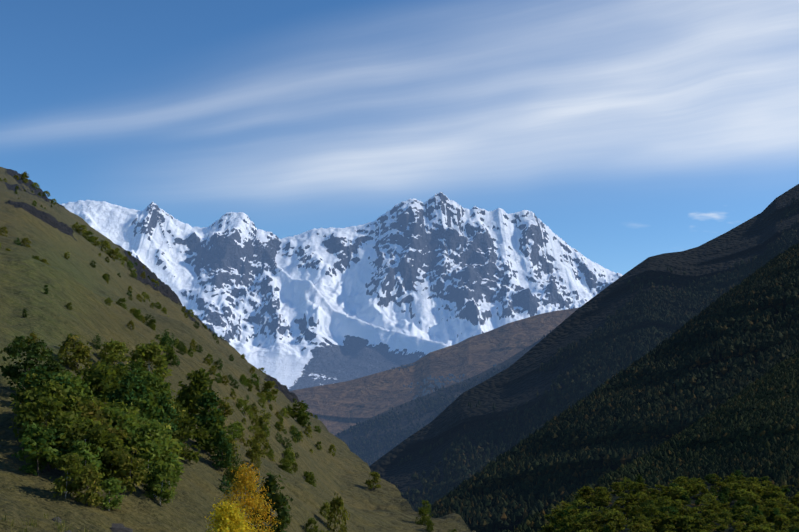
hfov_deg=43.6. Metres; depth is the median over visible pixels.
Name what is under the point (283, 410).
shrub clump
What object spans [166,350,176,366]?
hill shrub
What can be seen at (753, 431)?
forest
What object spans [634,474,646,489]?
valley tree
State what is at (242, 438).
hill shrub
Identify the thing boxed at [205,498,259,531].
yellow birch tree
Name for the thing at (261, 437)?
bush
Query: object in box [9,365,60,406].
tree
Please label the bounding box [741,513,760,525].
valley tree
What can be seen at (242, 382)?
shrub clump
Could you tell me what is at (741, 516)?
valley tree
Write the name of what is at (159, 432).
birch tree
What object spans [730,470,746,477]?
valley tree
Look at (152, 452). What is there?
birch tree
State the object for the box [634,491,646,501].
valley tree
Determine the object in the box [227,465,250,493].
olive tree
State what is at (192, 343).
shrub clump
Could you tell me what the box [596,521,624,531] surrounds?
valley tree
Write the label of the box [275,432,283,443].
shrub clump
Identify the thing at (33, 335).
shrub clump
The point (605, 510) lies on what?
valley tree
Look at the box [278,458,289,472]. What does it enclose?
hill shrub
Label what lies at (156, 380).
green tree
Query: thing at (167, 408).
tree
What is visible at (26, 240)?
shrub clump
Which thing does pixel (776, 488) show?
valley tree
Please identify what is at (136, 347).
hill shrub
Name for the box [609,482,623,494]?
valley tree
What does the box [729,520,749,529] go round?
valley tree
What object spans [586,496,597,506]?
valley tree
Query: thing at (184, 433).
green tree
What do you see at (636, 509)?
valley tree
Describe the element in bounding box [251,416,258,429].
shrub clump
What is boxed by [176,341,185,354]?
shrub clump
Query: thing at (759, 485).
valley tree
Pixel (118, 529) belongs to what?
rock
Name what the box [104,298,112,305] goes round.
shrub
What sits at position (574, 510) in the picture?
valley tree
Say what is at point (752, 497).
valley tree
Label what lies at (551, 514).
valley tree
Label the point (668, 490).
valley tree
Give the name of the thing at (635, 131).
sky
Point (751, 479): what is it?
valley tree
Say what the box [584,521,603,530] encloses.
valley tree
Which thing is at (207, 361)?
shrub clump
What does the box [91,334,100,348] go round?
dark bush
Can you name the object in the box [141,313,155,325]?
shrub clump
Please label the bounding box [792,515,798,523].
valley tree
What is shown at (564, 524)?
valley tree
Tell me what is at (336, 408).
brown ridge
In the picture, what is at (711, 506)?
valley tree
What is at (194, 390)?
green tree
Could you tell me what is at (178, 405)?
green tree
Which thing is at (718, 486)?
valley tree
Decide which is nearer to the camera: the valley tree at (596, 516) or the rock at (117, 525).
the rock at (117, 525)
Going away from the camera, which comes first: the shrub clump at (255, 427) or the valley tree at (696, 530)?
the shrub clump at (255, 427)
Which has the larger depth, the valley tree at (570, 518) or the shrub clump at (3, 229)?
the valley tree at (570, 518)
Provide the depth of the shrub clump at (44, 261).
211.22 m
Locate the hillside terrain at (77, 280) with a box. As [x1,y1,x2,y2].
[0,167,475,531]
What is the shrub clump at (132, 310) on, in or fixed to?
on the hillside terrain at (77, 280)
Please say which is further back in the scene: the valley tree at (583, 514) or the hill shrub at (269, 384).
the valley tree at (583, 514)
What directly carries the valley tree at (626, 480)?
on the valley bench terrain at (615, 497)
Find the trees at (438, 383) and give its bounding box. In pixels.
[392,363,495,399]
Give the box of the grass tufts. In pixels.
[2,512,109,531]
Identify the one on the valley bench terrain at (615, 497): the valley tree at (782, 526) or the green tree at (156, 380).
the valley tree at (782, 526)
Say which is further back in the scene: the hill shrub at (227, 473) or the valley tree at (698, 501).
the valley tree at (698, 501)
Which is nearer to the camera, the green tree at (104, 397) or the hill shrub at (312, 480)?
the green tree at (104, 397)
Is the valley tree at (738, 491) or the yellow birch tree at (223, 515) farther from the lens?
the valley tree at (738, 491)
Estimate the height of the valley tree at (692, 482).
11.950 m
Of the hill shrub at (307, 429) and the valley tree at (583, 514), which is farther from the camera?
the valley tree at (583, 514)
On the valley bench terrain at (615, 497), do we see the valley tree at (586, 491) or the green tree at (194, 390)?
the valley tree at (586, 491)
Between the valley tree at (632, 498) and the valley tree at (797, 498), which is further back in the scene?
the valley tree at (797, 498)
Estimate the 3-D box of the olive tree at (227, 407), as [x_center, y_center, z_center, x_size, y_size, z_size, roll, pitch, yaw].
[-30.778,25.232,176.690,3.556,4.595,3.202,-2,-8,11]
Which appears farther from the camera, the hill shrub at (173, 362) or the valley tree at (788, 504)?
the valley tree at (788, 504)
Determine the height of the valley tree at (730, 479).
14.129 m
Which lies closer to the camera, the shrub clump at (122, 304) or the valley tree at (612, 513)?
the shrub clump at (122, 304)
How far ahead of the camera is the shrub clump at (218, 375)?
199.23 m
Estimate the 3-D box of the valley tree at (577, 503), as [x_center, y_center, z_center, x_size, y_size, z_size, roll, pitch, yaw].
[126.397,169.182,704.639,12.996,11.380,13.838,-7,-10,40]
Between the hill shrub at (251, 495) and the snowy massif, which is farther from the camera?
the snowy massif
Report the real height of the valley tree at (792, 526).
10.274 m
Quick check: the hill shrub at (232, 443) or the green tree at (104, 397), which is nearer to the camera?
the green tree at (104, 397)
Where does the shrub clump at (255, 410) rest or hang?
on the hillside terrain at (77, 280)
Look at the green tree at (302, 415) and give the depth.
284.93 m
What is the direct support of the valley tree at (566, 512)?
on the valley bench terrain at (615, 497)
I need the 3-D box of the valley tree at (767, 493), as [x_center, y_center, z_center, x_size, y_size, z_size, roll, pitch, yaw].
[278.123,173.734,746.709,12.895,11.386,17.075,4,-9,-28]
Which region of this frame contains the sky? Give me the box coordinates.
[0,0,798,274]
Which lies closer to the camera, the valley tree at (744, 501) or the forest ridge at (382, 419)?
the valley tree at (744, 501)
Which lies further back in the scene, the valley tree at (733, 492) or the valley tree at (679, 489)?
the valley tree at (733, 492)
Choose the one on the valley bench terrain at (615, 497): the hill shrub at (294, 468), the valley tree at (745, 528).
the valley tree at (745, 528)
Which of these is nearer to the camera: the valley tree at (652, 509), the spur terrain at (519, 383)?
the valley tree at (652, 509)
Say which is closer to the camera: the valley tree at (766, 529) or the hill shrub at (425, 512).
the hill shrub at (425, 512)
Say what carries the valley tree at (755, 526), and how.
on the valley bench terrain at (615, 497)
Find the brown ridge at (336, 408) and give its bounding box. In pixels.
[289,307,579,434]
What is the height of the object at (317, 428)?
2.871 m
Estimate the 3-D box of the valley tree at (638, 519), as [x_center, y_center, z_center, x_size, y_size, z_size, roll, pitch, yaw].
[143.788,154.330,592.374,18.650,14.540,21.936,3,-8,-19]
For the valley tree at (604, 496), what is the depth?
706.50 m
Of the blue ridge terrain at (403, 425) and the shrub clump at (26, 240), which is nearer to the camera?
the shrub clump at (26, 240)
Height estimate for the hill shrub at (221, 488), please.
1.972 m
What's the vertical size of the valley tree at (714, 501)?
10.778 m
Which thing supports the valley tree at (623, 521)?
on the valley bench terrain at (615, 497)
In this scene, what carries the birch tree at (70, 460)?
on the hillside terrain at (77, 280)
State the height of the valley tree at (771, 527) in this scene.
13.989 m
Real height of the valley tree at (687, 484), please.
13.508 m
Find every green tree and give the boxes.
[9,393,68,449]
[48,380,101,407]
[65,418,122,471]
[99,394,108,406]
[107,413,139,453]
[137,370,175,403]
[137,409,158,423]
[164,345,177,364]
[164,398,188,429]
[167,413,211,462]
[175,367,217,429]
[199,408,232,454]
[290,400,306,425]
[295,408,309,426]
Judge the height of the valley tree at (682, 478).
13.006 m
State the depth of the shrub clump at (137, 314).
207.17 m
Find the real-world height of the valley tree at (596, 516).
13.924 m
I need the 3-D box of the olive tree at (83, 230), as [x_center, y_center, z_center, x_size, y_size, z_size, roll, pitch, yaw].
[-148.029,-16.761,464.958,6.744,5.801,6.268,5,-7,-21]
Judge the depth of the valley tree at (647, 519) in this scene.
603.69 m
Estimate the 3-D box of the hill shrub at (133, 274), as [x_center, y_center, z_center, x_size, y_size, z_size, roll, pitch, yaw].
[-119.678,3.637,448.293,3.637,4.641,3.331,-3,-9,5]
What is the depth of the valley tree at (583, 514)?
635.68 m
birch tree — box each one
[50,451,88,497]
[52,373,76,394]
[52,411,92,449]
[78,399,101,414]
[93,437,131,480]
[98,477,126,510]
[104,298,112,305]
[126,419,182,466]
[128,441,162,485]
[174,390,186,416]
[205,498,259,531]
[212,461,281,531]
[224,500,253,531]
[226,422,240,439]
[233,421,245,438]
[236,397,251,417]
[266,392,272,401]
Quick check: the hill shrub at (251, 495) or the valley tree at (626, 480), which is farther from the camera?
the valley tree at (626, 480)
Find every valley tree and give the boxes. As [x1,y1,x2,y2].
[539,522,555,531]
[539,525,552,531]
[544,507,560,525]
[552,508,568,523]
[552,515,571,529]
[557,500,570,507]
[560,506,572,517]
[562,508,582,521]
[562,515,576,529]
[565,522,583,531]
[570,498,586,510]
[573,491,587,502]
[573,510,594,527]
[576,529,591,531]
[577,488,591,500]
[579,486,595,501]
[580,511,607,529]
[581,502,599,514]
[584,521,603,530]
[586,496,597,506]
[589,514,605,524]
[592,486,608,501]
[592,491,610,506]
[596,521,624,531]
[597,506,611,518]
[598,495,608,505]
[599,525,612,531]
[602,508,629,529]
[607,514,626,529]
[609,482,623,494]
[609,500,627,516]
[613,492,632,507]
[620,477,633,490]
[624,505,638,518]
[624,514,656,531]
[626,493,637,503]
[627,521,647,531]
[628,482,638,493]
[628,501,642,514]
[628,505,645,519]
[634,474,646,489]
[634,483,649,494]
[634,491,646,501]
[635,495,656,505]
[636,517,650,531]
[640,500,656,516]
[642,504,661,521]
[648,518,663,531]
[651,484,668,500]
[651,511,675,527]
[655,496,673,507]
[656,500,677,515]
[658,506,679,518]
[660,486,674,500]
[660,524,675,531]
[661,516,682,531]
[662,514,683,531]
[667,488,684,502]
[667,500,690,515]
[668,485,689,501]
[669,477,686,486]
[672,499,688,514]
[674,476,688,489]
[677,482,694,496]
[677,515,697,531]
[680,492,692,504]
[684,508,699,523]
[687,480,698,492]
[687,483,710,497]
[687,507,703,518]
[687,528,706,531]
[689,513,705,530]
[692,497,709,510]
[694,519,712,531]
[699,509,714,523]
[702,493,715,504]
[702,498,721,509]
[703,513,728,531]
[704,474,715,484]
[705,504,721,514]
[709,473,721,483]
[709,482,724,493]
[709,486,717,498]
[715,493,727,504]
[715,502,734,516]
[716,511,733,525]
[719,509,734,522]
[720,486,731,501]
[721,483,735,494]
[722,475,739,485]
[723,490,737,500]
[729,506,737,517]
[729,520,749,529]
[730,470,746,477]
[730,483,740,494]
[731,500,742,509]
[731,505,753,523]
[733,488,747,500]
[734,483,754,496]
[735,475,746,481]
[735,510,749,521]
[737,489,763,505]
[740,498,749,505]
[740,525,751,531]
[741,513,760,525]
[746,477,760,483]
[746,494,762,505]
[747,483,762,496]
[747,514,774,529]
[749,523,764,531]
[749,526,761,531]
[750,504,763,516]
[755,484,766,498]
[757,526,770,531]
[760,481,770,488]
[760,488,771,496]
[761,491,778,502]
[761,500,781,517]
[761,523,780,531]
[762,497,785,513]
[762,507,775,522]
[767,491,787,503]
[769,486,788,498]
[769,507,782,517]
[772,514,791,528]
[772,516,794,530]
[778,498,793,515]
[779,507,791,518]
[783,506,798,524]
[786,524,798,531]
[789,495,798,507]
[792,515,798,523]
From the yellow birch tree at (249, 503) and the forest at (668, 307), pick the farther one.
the forest at (668, 307)
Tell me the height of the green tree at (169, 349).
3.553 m
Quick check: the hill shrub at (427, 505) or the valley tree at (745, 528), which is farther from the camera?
the valley tree at (745, 528)
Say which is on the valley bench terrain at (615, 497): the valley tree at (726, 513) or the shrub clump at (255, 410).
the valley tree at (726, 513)
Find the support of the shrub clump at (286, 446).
on the hillside terrain at (77, 280)
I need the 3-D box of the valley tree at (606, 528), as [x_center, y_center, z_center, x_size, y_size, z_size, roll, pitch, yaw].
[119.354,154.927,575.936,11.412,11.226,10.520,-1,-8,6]
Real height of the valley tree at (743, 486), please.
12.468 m
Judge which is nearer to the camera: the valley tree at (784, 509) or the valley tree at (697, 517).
the valley tree at (697, 517)
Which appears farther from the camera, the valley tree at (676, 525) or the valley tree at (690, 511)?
the valley tree at (690, 511)
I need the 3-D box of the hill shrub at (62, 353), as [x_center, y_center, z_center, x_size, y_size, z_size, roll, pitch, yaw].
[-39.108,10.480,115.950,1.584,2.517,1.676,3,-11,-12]
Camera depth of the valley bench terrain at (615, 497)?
715.53 m
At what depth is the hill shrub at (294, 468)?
214.21 m
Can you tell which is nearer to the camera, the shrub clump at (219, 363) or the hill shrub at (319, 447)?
the shrub clump at (219, 363)
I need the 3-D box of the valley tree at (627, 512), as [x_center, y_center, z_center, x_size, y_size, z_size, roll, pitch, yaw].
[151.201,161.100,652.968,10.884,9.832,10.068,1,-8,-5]
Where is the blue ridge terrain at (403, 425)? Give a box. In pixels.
[334,334,547,464]
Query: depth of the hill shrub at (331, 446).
278.88 m
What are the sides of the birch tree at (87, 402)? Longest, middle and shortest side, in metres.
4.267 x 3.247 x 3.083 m
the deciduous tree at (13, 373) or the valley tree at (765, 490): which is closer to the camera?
the deciduous tree at (13, 373)
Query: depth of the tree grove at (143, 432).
81.59 m
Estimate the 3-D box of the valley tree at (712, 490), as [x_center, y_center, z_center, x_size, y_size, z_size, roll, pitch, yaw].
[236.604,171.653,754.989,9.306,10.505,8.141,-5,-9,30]
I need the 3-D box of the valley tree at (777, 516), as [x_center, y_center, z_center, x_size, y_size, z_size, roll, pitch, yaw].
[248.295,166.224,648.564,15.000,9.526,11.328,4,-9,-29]
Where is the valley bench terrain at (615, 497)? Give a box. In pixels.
[573,484,798,531]
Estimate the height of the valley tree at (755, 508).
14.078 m
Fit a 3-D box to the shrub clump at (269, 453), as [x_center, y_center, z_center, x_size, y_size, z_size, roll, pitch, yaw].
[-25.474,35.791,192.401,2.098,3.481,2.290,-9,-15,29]
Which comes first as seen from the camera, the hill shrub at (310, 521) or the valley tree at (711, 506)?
the hill shrub at (310, 521)
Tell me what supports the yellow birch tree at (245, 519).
on the hillside terrain at (77, 280)
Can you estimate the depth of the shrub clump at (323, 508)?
133.72 m
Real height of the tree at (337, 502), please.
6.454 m
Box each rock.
[110,527,132,531]
[112,523,123,526]
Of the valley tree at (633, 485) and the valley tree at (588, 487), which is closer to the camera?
the valley tree at (588, 487)
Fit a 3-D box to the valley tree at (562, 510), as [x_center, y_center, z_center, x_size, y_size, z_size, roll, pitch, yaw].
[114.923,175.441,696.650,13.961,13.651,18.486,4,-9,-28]
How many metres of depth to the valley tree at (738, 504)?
679.84 m
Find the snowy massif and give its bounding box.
[59,192,622,390]
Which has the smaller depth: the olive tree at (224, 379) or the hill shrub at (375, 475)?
the olive tree at (224, 379)
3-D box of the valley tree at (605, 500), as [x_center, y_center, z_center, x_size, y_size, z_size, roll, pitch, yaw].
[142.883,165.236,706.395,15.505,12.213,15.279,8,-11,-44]
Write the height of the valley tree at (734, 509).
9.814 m
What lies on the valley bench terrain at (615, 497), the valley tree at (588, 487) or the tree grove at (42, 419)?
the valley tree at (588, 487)
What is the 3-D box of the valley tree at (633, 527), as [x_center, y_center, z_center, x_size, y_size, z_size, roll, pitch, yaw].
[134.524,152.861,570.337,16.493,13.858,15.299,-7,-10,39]
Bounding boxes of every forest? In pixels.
[389,197,798,511]
[428,242,798,531]
[502,350,798,531]
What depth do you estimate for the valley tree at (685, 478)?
782.66 m
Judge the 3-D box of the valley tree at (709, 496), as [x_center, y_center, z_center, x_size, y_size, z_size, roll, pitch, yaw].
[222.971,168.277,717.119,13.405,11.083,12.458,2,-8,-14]
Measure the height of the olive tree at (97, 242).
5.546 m
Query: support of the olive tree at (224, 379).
on the hillside terrain at (77, 280)
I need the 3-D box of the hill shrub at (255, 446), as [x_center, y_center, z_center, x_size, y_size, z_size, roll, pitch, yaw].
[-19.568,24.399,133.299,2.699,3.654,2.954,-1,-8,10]
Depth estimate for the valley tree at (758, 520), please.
615.47 m
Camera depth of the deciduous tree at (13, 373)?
93.76 m
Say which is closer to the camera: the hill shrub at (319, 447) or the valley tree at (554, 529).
the hill shrub at (319, 447)
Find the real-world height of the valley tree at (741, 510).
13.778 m
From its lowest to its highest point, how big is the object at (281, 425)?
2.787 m
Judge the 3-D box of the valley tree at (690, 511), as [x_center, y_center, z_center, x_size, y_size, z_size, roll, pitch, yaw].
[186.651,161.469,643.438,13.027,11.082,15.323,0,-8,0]
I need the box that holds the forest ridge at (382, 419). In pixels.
[337,326,556,465]
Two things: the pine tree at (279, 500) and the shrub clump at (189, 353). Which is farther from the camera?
the shrub clump at (189, 353)
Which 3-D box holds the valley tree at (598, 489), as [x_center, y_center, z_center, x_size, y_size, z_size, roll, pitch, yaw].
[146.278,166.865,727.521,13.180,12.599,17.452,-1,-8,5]
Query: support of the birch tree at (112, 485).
on the hillside terrain at (77, 280)
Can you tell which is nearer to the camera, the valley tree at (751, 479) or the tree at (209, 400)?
the tree at (209, 400)
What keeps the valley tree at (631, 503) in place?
on the valley bench terrain at (615, 497)
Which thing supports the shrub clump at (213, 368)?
on the hillside terrain at (77, 280)
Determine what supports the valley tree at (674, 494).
on the valley bench terrain at (615, 497)
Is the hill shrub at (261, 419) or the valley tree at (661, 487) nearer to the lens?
the hill shrub at (261, 419)
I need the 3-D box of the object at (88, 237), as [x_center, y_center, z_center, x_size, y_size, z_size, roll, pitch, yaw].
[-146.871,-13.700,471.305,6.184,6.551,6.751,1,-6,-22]
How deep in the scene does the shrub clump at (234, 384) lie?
218.50 m
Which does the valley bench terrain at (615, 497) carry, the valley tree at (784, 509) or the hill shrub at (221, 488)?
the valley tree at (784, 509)
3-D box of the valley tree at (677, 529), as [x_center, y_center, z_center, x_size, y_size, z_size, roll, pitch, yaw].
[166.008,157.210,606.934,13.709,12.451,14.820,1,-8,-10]
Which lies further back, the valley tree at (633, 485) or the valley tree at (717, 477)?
the valley tree at (717, 477)
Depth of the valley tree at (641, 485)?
751.00 m
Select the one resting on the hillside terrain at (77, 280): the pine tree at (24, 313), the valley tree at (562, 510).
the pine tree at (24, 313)
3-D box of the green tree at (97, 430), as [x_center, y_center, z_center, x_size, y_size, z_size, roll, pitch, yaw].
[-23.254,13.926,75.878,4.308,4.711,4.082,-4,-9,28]
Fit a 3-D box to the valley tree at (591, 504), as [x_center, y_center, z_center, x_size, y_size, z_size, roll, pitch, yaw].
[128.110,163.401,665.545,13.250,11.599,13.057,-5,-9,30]
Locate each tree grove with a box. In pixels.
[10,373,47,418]
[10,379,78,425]
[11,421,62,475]
[26,408,50,438]
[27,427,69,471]
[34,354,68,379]
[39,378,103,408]
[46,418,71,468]
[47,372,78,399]
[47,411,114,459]
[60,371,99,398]
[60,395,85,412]
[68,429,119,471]
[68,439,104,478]
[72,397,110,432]
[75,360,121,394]
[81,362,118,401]
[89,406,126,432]
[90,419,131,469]
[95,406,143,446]
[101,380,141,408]
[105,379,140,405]
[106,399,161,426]
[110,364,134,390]
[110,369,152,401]
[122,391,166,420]
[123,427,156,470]
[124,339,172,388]
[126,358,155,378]
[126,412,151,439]
[129,427,150,476]
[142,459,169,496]
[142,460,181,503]
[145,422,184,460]
[152,436,172,463]
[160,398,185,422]
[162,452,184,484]
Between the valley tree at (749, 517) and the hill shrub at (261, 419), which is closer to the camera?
the hill shrub at (261, 419)
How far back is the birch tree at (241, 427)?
174.45 m
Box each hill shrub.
[57,350,69,365]
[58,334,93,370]
[96,340,119,364]
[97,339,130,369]
[129,269,135,277]
[130,343,142,362]
[159,329,176,353]
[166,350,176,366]
[218,475,231,495]
[219,434,239,469]
[223,453,248,484]
[238,487,259,514]
[239,429,245,442]
[243,435,261,458]
[249,366,255,373]
[250,372,260,385]
[258,409,271,431]
[261,381,278,401]
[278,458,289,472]
[283,447,295,462]
[291,463,297,472]
[303,425,313,437]
[303,516,318,531]
[304,471,317,486]
[315,441,322,449]
[328,444,335,456]
[365,471,380,489]
[415,506,432,525]
[421,499,430,512]
[425,520,433,531]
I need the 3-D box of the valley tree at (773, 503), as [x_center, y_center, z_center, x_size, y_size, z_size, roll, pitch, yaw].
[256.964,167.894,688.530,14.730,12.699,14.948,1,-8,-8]
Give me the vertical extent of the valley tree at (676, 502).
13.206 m
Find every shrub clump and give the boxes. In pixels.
[0,227,7,236]
[19,238,30,247]
[25,330,39,346]
[39,257,50,265]
[116,298,127,309]
[128,308,138,317]
[132,309,141,319]
[136,294,142,301]
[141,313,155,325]
[148,319,156,329]
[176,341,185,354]
[187,348,193,356]
[189,338,196,351]
[195,344,202,352]
[203,357,210,365]
[206,353,213,362]
[208,364,217,374]
[215,358,222,369]
[215,372,222,383]
[230,378,238,388]
[238,376,248,386]
[247,378,252,386]
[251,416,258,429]
[252,406,258,418]
[252,425,257,433]
[257,395,266,408]
[262,444,272,459]
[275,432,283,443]
[280,408,287,416]
[280,462,293,473]
[281,437,291,449]
[284,451,295,462]
[288,425,295,431]
[318,500,329,520]
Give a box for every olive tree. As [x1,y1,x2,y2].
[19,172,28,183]
[73,464,103,506]
[75,224,88,235]
[91,236,100,246]
[108,248,118,258]
[111,445,151,493]
[217,397,233,419]
[221,375,229,384]
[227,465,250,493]
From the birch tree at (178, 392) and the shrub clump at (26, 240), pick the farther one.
the shrub clump at (26, 240)
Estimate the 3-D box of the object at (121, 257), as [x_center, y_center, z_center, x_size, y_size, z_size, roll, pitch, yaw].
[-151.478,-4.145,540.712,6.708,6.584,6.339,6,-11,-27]
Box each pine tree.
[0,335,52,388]
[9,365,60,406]
[22,309,27,317]
[44,285,48,293]
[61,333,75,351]
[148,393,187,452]
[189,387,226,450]
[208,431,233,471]
[248,471,293,531]
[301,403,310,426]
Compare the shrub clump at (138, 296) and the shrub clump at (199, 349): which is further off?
the shrub clump at (138, 296)
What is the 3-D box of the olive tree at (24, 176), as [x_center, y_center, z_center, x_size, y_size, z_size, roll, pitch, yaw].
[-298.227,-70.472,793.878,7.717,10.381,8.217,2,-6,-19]
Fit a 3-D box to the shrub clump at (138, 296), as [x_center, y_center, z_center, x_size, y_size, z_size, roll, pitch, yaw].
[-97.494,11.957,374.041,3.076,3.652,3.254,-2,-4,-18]
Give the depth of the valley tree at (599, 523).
616.30 m
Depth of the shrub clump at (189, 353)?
205.35 m
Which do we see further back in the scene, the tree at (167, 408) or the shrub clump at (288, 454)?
the shrub clump at (288, 454)
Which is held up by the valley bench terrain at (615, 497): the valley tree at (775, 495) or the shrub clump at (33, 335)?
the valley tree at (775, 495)
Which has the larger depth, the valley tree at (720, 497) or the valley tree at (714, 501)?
the valley tree at (720, 497)
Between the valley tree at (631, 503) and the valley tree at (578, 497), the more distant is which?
the valley tree at (578, 497)
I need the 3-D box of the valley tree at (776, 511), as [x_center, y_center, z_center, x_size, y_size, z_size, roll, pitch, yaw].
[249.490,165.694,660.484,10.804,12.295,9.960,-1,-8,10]
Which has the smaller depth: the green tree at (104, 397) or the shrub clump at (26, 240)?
the green tree at (104, 397)
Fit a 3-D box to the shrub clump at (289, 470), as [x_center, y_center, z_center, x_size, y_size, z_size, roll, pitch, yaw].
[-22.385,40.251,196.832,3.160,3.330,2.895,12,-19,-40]
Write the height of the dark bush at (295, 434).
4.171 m
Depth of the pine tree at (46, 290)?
149.47 m
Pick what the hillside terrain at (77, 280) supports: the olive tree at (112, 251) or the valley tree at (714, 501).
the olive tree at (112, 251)
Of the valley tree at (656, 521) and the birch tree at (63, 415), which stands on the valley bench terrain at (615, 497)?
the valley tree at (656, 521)
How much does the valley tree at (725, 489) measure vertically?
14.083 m
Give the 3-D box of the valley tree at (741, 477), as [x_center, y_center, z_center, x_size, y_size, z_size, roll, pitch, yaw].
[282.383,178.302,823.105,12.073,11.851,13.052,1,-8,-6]
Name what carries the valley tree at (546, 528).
on the valley bench terrain at (615, 497)
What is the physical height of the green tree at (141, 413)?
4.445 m
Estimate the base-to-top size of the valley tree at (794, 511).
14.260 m
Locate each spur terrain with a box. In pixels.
[369,184,798,505]
[473,267,798,531]
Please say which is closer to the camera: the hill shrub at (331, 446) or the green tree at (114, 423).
the green tree at (114, 423)
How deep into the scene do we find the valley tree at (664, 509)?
638.92 m
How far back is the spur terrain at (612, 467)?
1663.84 m
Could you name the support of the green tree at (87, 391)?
on the hillside terrain at (77, 280)
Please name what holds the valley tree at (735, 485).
on the valley bench terrain at (615, 497)
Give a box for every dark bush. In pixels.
[13,238,20,244]
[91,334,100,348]
[289,427,300,441]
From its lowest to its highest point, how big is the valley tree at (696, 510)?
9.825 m

